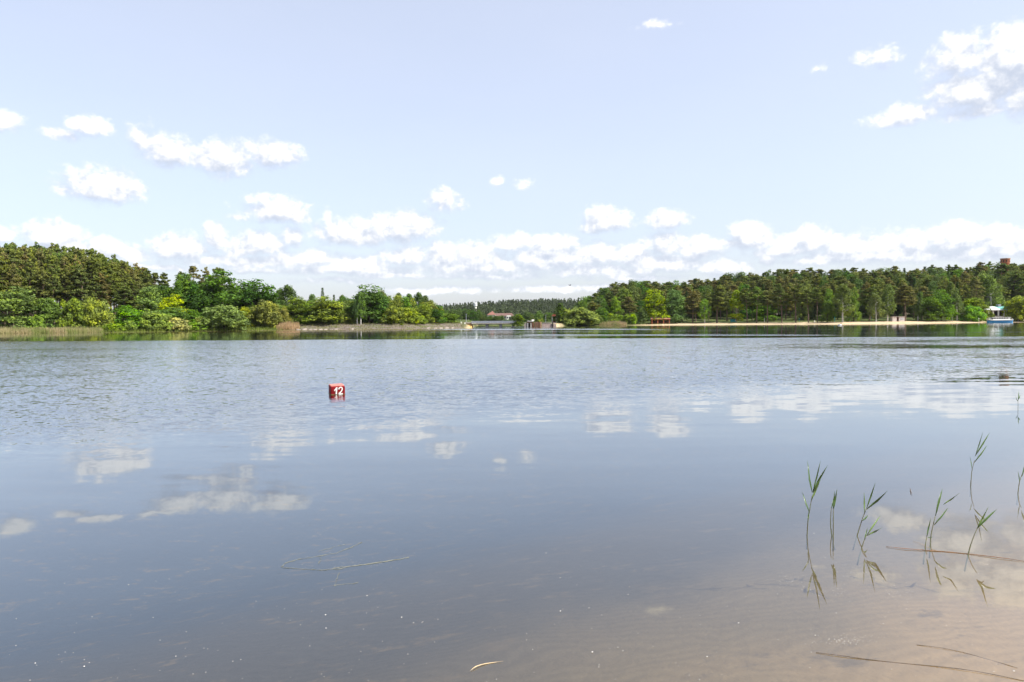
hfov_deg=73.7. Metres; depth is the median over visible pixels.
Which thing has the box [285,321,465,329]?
embankment grass
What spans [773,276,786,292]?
pine tree
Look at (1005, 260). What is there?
brick tower
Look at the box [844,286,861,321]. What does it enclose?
deciduous tree
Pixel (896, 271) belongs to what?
pine tree
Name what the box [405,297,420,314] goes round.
deciduous tree
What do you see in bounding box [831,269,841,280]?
deciduous tree
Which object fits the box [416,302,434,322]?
deciduous tree
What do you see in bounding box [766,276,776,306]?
deciduous tree
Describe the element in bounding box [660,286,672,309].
pine tree
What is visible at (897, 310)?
spruce tree
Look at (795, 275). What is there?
deciduous tree
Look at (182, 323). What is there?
blossoming shrub
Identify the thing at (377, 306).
deciduous tree
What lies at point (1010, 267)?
pine tree
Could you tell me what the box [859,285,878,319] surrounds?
pine tree
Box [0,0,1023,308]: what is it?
sky
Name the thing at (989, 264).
pine tree
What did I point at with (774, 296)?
pine tree
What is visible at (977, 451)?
reed
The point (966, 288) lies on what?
pine tree
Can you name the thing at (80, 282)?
pine tree
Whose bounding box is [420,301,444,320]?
deciduous tree
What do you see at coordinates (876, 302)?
birch tree
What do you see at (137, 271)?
pine tree
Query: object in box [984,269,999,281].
deciduous tree
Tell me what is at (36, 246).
pine tree
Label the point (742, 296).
pine tree
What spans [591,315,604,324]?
willow bush
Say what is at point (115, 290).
pine tree
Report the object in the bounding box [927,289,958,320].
deciduous tree
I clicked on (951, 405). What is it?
water
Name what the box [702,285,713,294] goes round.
deciduous tree
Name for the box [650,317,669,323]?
shelter
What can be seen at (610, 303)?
spruce tree
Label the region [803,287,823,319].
deciduous tree
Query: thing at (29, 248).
pine tree
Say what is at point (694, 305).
pine tree
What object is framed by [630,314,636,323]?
shrub
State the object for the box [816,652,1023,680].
sunken stalk
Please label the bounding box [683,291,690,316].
spruce tree
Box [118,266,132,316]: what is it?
pine tree
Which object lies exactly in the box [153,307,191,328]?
deciduous tree
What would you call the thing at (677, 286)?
pine tree
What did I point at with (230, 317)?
willow tree
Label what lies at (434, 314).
deciduous tree
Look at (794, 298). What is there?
pine tree
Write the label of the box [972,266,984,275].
pine tree
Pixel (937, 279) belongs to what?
deciduous tree
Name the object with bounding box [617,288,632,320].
deciduous tree
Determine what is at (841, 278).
pine tree
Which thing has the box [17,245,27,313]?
pine tree
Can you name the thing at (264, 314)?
willow tree
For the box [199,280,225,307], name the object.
deciduous tree
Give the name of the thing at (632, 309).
pine tree
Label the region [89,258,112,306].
pine tree
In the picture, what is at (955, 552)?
floating stalk
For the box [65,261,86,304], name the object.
pine tree
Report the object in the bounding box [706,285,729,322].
pine tree
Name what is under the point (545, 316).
deciduous tree
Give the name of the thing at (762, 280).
pine tree
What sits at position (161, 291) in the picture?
deciduous tree
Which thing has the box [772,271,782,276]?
pine tree
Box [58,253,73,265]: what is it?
pine tree
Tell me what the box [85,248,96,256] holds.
pine tree
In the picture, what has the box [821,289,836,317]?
deciduous tree
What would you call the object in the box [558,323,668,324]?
beach grass
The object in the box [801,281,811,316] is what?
deciduous tree
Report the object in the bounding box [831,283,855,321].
birch tree
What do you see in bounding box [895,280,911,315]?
pine tree
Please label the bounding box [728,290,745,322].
deciduous tree
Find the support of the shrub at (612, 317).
on the ground at (530, 560)
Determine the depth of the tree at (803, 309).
307.15 m
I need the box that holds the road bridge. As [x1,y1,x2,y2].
[471,321,516,327]
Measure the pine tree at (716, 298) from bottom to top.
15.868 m
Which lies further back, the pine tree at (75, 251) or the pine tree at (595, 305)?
the pine tree at (595, 305)
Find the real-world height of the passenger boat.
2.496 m
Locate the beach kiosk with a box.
[889,316,904,320]
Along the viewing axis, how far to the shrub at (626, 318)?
307.79 m
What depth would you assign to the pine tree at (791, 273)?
410.38 m
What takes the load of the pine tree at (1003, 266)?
on the ground at (530, 560)
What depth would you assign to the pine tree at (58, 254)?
218.06 m
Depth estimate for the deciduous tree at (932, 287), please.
301.00 m
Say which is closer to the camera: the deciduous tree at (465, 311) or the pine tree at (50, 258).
the pine tree at (50, 258)
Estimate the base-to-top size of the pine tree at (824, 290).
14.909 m
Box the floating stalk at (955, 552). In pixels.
[886,546,1020,560]
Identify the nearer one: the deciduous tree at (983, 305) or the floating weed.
the floating weed
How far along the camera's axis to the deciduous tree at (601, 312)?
305.94 m
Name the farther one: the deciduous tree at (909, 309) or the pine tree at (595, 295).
the pine tree at (595, 295)
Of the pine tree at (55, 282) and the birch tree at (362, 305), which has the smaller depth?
the pine tree at (55, 282)
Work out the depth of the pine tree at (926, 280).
314.31 m
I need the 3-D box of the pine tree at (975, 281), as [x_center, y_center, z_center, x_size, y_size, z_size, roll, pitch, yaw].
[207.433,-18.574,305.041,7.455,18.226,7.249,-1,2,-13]
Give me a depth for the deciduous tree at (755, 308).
311.52 m
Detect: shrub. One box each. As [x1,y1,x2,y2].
[24,315,46,328]
[101,323,126,330]
[120,320,137,330]
[164,317,191,330]
[185,321,209,330]
[607,313,618,322]
[621,314,631,323]
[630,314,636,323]
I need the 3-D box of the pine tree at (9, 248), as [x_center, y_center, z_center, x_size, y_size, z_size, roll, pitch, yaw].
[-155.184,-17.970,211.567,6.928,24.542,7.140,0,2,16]
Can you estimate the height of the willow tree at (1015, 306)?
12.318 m
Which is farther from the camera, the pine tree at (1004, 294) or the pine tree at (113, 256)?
the pine tree at (1004, 294)
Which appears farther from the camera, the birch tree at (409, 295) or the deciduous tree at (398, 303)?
the birch tree at (409, 295)
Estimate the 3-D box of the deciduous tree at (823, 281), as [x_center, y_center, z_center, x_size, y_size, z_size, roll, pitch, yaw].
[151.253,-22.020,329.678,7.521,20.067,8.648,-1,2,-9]
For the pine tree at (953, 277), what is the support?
on the ground at (530, 560)
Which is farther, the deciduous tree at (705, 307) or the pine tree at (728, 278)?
the pine tree at (728, 278)
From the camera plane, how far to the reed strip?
173.67 m
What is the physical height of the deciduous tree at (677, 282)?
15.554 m
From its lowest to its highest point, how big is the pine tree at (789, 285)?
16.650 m
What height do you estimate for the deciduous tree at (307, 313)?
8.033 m
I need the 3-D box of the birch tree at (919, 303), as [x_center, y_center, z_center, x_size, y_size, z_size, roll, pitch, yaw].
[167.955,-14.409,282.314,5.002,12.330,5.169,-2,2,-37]
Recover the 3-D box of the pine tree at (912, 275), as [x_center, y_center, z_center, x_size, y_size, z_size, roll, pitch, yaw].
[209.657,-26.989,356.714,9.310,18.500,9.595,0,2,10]
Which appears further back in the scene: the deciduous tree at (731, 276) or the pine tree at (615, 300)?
the deciduous tree at (731, 276)
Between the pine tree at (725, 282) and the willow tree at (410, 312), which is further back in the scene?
the pine tree at (725, 282)
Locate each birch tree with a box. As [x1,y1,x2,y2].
[276,284,297,305]
[307,294,316,301]
[352,296,364,323]
[354,291,366,323]
[405,293,416,307]
[413,292,423,306]
[419,295,429,305]
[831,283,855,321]
[865,293,885,321]
[881,284,896,320]
[911,291,924,320]
[945,281,960,319]
[950,293,965,320]
[974,273,1004,310]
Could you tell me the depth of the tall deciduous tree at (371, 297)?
222.67 m
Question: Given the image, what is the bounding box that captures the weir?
[524,319,533,326]
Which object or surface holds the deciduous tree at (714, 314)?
on the ground at (530, 560)
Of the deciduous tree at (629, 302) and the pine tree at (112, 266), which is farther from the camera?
the deciduous tree at (629, 302)
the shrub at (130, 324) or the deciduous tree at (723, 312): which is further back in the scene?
the deciduous tree at (723, 312)
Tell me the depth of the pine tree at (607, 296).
362.68 m
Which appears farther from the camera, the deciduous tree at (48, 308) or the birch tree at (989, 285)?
the birch tree at (989, 285)
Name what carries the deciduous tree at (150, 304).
on the ground at (530, 560)
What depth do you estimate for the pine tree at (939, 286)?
322.62 m
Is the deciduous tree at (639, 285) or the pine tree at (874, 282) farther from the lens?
the deciduous tree at (639, 285)
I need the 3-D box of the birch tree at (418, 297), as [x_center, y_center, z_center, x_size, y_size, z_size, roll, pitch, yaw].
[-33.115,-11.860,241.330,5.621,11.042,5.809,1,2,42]
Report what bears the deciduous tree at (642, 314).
on the ground at (530, 560)
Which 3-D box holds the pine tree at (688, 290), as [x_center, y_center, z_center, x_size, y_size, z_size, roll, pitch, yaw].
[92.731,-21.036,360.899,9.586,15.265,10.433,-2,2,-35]
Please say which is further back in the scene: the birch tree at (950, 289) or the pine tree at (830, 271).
the pine tree at (830, 271)
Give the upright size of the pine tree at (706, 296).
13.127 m
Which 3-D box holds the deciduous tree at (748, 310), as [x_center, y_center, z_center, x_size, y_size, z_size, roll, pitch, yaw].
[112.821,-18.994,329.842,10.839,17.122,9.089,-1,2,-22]
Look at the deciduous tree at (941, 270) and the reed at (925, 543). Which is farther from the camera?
the deciduous tree at (941, 270)
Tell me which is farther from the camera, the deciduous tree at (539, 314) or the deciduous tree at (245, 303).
the deciduous tree at (539, 314)
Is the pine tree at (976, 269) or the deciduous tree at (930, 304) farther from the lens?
the pine tree at (976, 269)
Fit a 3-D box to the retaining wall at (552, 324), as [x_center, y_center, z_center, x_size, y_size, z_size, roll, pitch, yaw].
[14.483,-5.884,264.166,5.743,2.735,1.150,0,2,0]
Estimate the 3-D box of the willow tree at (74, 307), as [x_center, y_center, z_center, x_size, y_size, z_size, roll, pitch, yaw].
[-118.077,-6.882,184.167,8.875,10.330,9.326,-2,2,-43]
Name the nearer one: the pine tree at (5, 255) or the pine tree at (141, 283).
the pine tree at (5, 255)
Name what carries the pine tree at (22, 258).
on the ground at (530, 560)
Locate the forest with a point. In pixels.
(513, 306)
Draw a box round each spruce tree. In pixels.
[608,291,614,313]
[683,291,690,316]
[833,290,843,319]
[892,279,902,315]
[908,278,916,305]
[954,281,962,317]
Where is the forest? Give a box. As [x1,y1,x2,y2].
[437,297,580,318]
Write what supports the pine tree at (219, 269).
on the ground at (530, 560)
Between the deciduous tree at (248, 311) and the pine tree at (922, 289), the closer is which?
the deciduous tree at (248, 311)
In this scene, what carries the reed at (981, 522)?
in the water
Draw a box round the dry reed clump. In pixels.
[276,321,299,329]
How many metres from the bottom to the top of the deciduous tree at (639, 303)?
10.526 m
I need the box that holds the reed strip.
[0,326,103,333]
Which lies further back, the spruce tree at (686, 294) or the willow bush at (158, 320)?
the spruce tree at (686, 294)
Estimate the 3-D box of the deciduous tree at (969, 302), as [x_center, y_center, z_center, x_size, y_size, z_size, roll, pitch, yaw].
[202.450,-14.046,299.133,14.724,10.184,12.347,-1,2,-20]
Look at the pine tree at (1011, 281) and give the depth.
327.19 m
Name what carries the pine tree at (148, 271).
on the ground at (530, 560)
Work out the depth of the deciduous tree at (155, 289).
222.22 m
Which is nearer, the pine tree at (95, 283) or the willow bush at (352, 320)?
the pine tree at (95, 283)
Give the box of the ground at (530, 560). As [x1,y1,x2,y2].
[0,304,1023,681]
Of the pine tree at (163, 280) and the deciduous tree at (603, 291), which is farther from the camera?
the deciduous tree at (603, 291)
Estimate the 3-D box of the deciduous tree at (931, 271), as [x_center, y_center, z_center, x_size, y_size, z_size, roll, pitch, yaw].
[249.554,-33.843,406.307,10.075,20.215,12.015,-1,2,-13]
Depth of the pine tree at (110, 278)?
207.85 m
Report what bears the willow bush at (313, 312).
on the ground at (530, 560)
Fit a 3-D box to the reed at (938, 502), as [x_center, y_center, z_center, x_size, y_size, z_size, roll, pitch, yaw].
[3.258,1.393,5.222,0.270,0.484,0.138,-1,2,-12]
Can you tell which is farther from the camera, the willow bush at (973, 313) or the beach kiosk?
the willow bush at (973, 313)
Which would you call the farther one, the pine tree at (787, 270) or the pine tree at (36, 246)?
the pine tree at (787, 270)
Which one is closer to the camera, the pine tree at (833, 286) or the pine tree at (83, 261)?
the pine tree at (83, 261)
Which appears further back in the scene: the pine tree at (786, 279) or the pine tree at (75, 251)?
the pine tree at (786, 279)
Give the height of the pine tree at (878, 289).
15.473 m
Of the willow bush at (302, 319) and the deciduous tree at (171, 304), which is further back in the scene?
the willow bush at (302, 319)
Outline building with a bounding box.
[487,311,513,320]
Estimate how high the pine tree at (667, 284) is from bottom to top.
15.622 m
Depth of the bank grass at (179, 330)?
195.74 m
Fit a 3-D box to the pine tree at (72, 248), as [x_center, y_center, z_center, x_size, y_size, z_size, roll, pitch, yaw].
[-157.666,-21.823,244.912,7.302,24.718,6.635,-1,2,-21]
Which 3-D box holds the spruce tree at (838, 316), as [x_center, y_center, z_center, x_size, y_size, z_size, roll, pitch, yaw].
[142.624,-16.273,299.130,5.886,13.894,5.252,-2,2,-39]
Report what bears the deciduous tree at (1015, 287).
on the ground at (530, 560)
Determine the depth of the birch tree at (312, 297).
247.96 m
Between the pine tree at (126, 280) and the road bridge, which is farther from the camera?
the road bridge
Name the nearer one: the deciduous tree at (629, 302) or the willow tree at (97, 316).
the willow tree at (97, 316)
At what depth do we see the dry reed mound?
300.18 m
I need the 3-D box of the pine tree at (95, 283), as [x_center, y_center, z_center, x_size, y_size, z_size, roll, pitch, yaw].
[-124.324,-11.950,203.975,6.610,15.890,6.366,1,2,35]
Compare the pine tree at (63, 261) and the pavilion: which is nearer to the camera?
the pine tree at (63, 261)
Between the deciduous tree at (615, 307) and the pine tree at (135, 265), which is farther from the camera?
the deciduous tree at (615, 307)
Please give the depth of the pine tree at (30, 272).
193.12 m
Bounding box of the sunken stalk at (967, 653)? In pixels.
[920,645,1016,667]
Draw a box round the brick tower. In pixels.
[1000,258,1010,273]
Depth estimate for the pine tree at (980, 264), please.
424.29 m
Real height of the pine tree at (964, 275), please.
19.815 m
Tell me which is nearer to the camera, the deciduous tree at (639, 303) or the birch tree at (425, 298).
the birch tree at (425, 298)
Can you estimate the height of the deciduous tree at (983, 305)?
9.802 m
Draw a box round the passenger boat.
[986,317,1012,322]
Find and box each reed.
[803,460,827,548]
[830,491,836,550]
[852,482,885,550]
[857,518,880,564]
[923,519,930,564]
[928,491,957,557]
[964,506,996,571]
[970,433,988,496]
[1016,468,1023,504]
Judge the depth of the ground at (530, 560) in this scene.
8.34 m
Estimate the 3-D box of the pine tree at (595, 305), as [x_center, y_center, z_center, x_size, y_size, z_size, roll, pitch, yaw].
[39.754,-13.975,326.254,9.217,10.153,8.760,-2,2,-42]
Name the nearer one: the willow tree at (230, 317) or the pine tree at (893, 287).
the willow tree at (230, 317)
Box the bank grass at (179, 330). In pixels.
[102,326,282,332]
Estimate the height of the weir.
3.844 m
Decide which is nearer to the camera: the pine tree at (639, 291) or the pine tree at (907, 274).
the pine tree at (639, 291)
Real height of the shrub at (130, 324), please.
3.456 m
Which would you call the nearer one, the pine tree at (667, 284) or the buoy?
the buoy
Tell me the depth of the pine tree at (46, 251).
216.90 m
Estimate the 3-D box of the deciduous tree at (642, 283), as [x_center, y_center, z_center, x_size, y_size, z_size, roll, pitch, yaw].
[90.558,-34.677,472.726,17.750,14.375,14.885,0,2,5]
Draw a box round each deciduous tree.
[0,286,50,328]
[32,297,66,328]
[109,305,144,328]
[133,286,164,319]
[143,285,163,298]
[151,285,170,304]
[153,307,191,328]
[154,293,190,321]
[165,280,188,311]
[169,273,195,309]
[182,281,203,309]
[184,309,200,321]
[187,289,225,322]
[192,269,260,326]
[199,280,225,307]
[230,278,282,312]
[236,289,250,326]
[237,306,254,327]
[278,296,314,323]
[298,295,351,322]
[300,300,315,315]
[342,300,362,322]
[345,284,391,323]
[370,296,392,323]
[388,295,404,306]
[395,296,412,308]
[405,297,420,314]
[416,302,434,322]
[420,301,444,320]
[427,308,446,322]
[432,305,446,322]
[443,313,461,322]
[447,309,458,318]
[461,309,468,319]
[469,310,478,321]
[474,311,482,320]
[478,315,485,321]
[511,313,524,326]
[522,312,532,321]
[535,310,542,321]
[543,312,550,321]
[573,297,587,309]
[594,296,607,314]
[594,307,609,321]
[599,287,612,310]
[600,300,607,315]
[609,296,624,320]
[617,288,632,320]
[623,290,637,318]
[625,279,640,301]
[632,281,644,291]
[634,300,650,320]
[635,306,648,323]
[638,281,649,286]
[639,288,669,321]
[660,289,689,322]
[672,280,681,287]
[696,285,706,294]
[698,298,711,322]
[700,288,712,313]
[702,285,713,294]
[711,306,725,316]
[721,308,730,316]
[722,272,736,283]
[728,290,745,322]
[735,271,747,280]
[739,284,753,318]
[750,287,763,320]
[750,305,777,320]
[765,269,775,278]
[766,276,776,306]
[784,306,796,315]
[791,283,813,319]
[792,273,802,286]
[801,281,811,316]
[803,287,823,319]
[818,276,828,305]
[818,300,837,321]
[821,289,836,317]
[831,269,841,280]
[840,272,854,281]
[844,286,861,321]
[850,271,859,281]
[854,279,862,311]
[856,304,872,316]
[893,272,908,297]
[906,305,915,316]
[911,296,946,320]
[912,278,927,307]
[920,272,932,281]
[924,281,941,317]
[926,267,936,275]
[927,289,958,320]
[931,275,940,284]
[937,269,951,279]
[939,275,949,292]
[953,268,964,287]
[962,297,982,309]
[972,299,992,320]
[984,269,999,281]
[999,271,1012,305]
[1011,281,1020,297]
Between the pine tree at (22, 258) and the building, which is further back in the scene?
the building
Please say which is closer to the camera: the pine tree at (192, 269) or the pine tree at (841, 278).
the pine tree at (192, 269)
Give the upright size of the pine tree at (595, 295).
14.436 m
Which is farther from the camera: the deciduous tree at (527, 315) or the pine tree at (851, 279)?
the deciduous tree at (527, 315)
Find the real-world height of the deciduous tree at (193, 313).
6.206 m
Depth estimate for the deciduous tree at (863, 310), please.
308.52 m
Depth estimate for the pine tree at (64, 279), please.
198.80 m
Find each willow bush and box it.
[137,310,174,330]
[273,306,293,324]
[294,315,312,323]
[305,308,336,324]
[326,307,349,323]
[339,311,358,323]
[378,314,400,322]
[413,315,427,323]
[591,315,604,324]
[959,305,988,321]
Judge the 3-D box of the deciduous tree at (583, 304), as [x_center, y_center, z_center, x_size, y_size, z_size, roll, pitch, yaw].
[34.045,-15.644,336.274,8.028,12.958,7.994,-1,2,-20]
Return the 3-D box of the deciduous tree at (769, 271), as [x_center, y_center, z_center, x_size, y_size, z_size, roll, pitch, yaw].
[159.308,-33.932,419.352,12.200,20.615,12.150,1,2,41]
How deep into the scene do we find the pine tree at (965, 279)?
368.23 m
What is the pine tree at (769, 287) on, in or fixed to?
on the ground at (530, 560)
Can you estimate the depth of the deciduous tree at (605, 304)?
334.19 m
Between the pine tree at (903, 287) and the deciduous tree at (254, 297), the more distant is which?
the pine tree at (903, 287)
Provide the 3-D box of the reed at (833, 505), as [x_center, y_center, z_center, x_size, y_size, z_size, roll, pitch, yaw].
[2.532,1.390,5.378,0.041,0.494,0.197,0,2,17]
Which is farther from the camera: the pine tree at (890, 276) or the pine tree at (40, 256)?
the pine tree at (890, 276)
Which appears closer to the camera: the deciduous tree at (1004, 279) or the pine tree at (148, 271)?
the pine tree at (148, 271)
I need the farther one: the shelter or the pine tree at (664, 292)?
the pine tree at (664, 292)
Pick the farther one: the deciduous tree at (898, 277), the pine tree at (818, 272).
the pine tree at (818, 272)
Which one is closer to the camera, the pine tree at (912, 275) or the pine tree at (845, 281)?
the pine tree at (845, 281)
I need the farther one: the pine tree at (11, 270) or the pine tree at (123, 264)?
the pine tree at (123, 264)
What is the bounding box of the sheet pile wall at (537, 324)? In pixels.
[534,322,541,326]
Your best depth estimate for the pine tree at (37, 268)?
196.33 m
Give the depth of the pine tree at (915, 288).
296.03 m
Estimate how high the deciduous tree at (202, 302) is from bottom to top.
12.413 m
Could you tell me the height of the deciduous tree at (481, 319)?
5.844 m
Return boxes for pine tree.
[0,252,11,313]
[0,255,13,323]
[2,263,21,325]
[4,244,18,311]
[4,248,24,316]
[6,243,16,315]
[10,268,26,326]
[11,254,28,314]
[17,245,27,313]
[19,258,42,315]
[21,254,42,316]
[27,246,36,314]
[27,250,39,314]
[30,266,45,314]
[31,250,47,287]
[31,267,54,302]
[32,242,41,248]
[42,249,51,269]
[43,253,58,279]
[43,266,63,322]
[51,255,59,302]
[51,266,66,327]
[52,244,61,253]
[53,251,63,302]
[54,265,77,307]
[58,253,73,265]
[59,256,69,314]
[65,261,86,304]
[68,246,75,257]
[68,255,88,295]
[69,264,96,302]
[72,248,81,261]
[77,250,86,261]
[80,257,93,290]
[83,256,98,285]
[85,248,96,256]
[88,275,107,300]
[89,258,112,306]
[95,272,112,308]
[99,267,118,311]
[100,257,113,310]
[100,262,120,310]
[108,254,119,313]
[109,263,123,313]
[109,282,127,321]
[111,283,137,326]
[118,260,127,319]
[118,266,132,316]
[120,271,130,303]
[123,279,143,310]
[125,274,141,306]
[130,263,141,273]
[132,269,145,309]
[134,277,145,305]
[139,268,152,286]
[143,282,151,306]
[148,272,159,286]
[158,272,170,289]
[188,266,200,309]
[198,267,209,284]
[211,267,234,286]
[587,293,599,300]
[587,301,604,312]
[604,292,613,305]
[607,295,623,305]
[611,289,619,296]
[621,296,637,315]
[633,287,642,303]
[641,292,649,319]
[650,281,659,287]
[653,289,668,298]
[660,282,673,292]
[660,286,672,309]
[673,285,683,293]
[682,287,691,301]
[684,291,700,322]
[685,298,707,321]
[693,280,707,288]
[699,292,711,302]
[704,280,712,286]
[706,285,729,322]
[710,281,716,292]
[711,286,727,317]
[717,276,733,287]
[719,290,732,320]
[721,280,727,291]
[723,281,735,310]
[725,285,738,317]
[738,288,755,322]
[741,277,752,285]
[747,289,767,322]
[748,275,763,288]
[749,281,756,289]
[758,277,773,292]
[758,290,775,322]
[765,279,774,294]
[770,290,780,320]
[771,288,792,322]
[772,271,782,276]
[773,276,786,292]
[773,283,783,314]
[778,287,796,319]
[779,269,792,278]
[781,276,794,288]
[784,278,798,295]
[785,283,798,317]
[785,288,806,321]
[787,270,799,282]
[796,279,809,298]
[797,289,816,322]
[800,270,812,280]
[806,267,816,279]
[809,274,822,289]
[811,269,824,277]
[811,288,825,321]
[817,286,830,315]
[818,283,830,295]
[826,269,834,279]
[830,280,837,305]
[836,275,846,286]
[838,278,849,315]
[838,283,859,319]
[849,276,860,288]
[857,271,869,280]
[857,282,870,305]
[858,276,872,287]
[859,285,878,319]
[867,284,886,318]
[869,270,878,280]
[869,279,885,293]
[879,282,892,316]
[882,270,891,278]
[883,274,896,285]
[883,277,894,286]
[890,286,903,315]
[892,269,901,279]
[893,283,916,320]
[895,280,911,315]
[904,271,917,285]
[907,272,918,285]
[909,287,920,314]
[913,286,932,319]
[924,277,933,301]
[926,265,941,274]
[935,283,944,303]
[943,275,966,302]
[950,264,963,275]
[960,271,970,295]
[960,273,973,303]
[961,284,972,301]
[965,279,985,298]
[967,277,977,298]
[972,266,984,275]
[974,262,988,276]
[985,261,994,273]
[991,263,1008,278]
[995,285,1010,305]
[997,264,1013,276]
[1002,270,1023,301]
[1014,284,1023,296]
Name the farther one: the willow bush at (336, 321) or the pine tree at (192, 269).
the pine tree at (192, 269)
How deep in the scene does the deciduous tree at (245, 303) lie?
223.48 m
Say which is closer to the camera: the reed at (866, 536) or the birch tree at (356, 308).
the reed at (866, 536)
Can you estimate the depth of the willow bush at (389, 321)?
221.06 m
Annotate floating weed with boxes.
[281,542,408,585]
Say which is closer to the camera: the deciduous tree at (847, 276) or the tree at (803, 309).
the tree at (803, 309)
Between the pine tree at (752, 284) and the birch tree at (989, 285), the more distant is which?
the pine tree at (752, 284)
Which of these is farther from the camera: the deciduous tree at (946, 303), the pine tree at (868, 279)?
the pine tree at (868, 279)
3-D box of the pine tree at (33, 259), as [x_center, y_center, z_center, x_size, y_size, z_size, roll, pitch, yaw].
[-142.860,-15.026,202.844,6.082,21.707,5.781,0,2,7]
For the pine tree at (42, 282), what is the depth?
193.06 m
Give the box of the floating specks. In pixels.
[9,488,1013,679]
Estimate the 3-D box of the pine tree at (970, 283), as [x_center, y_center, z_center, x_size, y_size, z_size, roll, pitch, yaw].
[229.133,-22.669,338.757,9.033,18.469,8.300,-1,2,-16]
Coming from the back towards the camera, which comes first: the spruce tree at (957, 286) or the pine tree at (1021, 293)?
the pine tree at (1021, 293)
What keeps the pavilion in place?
on the ground at (530, 560)
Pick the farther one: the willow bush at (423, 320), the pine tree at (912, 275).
the pine tree at (912, 275)
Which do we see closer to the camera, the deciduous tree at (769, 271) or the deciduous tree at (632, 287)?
the deciduous tree at (632, 287)
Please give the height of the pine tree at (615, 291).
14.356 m
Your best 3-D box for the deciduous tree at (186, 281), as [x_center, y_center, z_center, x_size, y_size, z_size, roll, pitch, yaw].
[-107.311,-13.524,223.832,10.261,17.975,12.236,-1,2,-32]
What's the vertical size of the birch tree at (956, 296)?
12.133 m
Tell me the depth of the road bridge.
248.14 m
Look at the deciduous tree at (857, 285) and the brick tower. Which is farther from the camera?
the brick tower
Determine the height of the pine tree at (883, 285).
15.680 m
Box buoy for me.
[329,383,344,402]
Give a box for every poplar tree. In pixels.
[552,310,557,322]
[555,303,565,322]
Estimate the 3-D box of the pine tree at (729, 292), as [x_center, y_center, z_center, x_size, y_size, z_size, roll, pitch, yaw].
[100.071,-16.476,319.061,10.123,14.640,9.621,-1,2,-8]
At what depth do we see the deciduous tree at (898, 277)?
354.87 m
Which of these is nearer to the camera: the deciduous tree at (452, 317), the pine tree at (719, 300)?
the deciduous tree at (452, 317)
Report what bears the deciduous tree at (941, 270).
on the ground at (530, 560)
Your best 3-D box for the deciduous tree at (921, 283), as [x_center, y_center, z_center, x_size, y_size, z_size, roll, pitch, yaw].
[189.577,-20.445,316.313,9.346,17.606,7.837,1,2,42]
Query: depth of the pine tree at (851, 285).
288.65 m
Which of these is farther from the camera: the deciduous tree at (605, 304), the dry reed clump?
the deciduous tree at (605, 304)
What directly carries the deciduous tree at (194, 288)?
on the ground at (530, 560)
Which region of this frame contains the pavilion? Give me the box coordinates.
[982,304,1010,320]
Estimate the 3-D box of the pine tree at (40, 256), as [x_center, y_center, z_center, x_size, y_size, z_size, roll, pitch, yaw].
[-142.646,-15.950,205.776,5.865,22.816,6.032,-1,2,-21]
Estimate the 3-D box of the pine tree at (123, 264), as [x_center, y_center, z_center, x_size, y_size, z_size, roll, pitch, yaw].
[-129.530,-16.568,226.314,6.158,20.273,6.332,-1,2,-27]
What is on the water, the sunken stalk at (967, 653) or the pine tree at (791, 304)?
the sunken stalk at (967, 653)
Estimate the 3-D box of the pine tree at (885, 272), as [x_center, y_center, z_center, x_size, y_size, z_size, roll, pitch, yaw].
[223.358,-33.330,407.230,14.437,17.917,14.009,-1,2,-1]
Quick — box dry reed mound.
[599,321,626,325]
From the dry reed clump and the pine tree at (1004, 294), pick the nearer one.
the dry reed clump
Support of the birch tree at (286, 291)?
on the ground at (530, 560)
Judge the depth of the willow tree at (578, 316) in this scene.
296.15 m
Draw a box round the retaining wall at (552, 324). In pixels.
[542,322,555,326]
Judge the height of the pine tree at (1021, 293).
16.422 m
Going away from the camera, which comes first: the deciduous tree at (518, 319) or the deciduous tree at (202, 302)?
the deciduous tree at (202, 302)
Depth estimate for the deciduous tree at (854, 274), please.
370.03 m
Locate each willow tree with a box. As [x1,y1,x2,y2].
[56,297,89,329]
[74,294,115,329]
[194,304,250,330]
[247,299,288,327]
[381,304,413,323]
[395,307,421,323]
[559,306,599,325]
[1000,296,1023,321]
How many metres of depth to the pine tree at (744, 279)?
378.18 m
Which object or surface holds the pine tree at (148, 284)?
on the ground at (530, 560)
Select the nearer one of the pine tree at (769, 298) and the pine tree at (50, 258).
the pine tree at (50, 258)
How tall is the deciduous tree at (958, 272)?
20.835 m
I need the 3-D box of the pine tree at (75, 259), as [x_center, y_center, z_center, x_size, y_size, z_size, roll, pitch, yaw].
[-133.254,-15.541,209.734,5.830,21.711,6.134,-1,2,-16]
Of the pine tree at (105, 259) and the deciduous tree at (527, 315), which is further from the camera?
the deciduous tree at (527, 315)
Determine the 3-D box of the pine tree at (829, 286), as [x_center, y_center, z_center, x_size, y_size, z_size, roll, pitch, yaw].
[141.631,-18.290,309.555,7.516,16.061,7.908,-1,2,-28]
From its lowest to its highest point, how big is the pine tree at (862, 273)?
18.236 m
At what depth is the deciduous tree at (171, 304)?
204.62 m
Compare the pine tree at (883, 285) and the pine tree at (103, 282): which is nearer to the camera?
the pine tree at (103, 282)
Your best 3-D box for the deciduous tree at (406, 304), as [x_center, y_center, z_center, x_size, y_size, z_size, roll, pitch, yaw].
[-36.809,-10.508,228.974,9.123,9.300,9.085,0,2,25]
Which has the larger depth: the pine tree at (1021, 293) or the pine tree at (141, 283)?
the pine tree at (1021, 293)
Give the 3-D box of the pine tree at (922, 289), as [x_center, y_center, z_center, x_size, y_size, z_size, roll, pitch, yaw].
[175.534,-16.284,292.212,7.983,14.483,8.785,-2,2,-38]
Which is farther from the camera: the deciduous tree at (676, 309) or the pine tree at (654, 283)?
the pine tree at (654, 283)

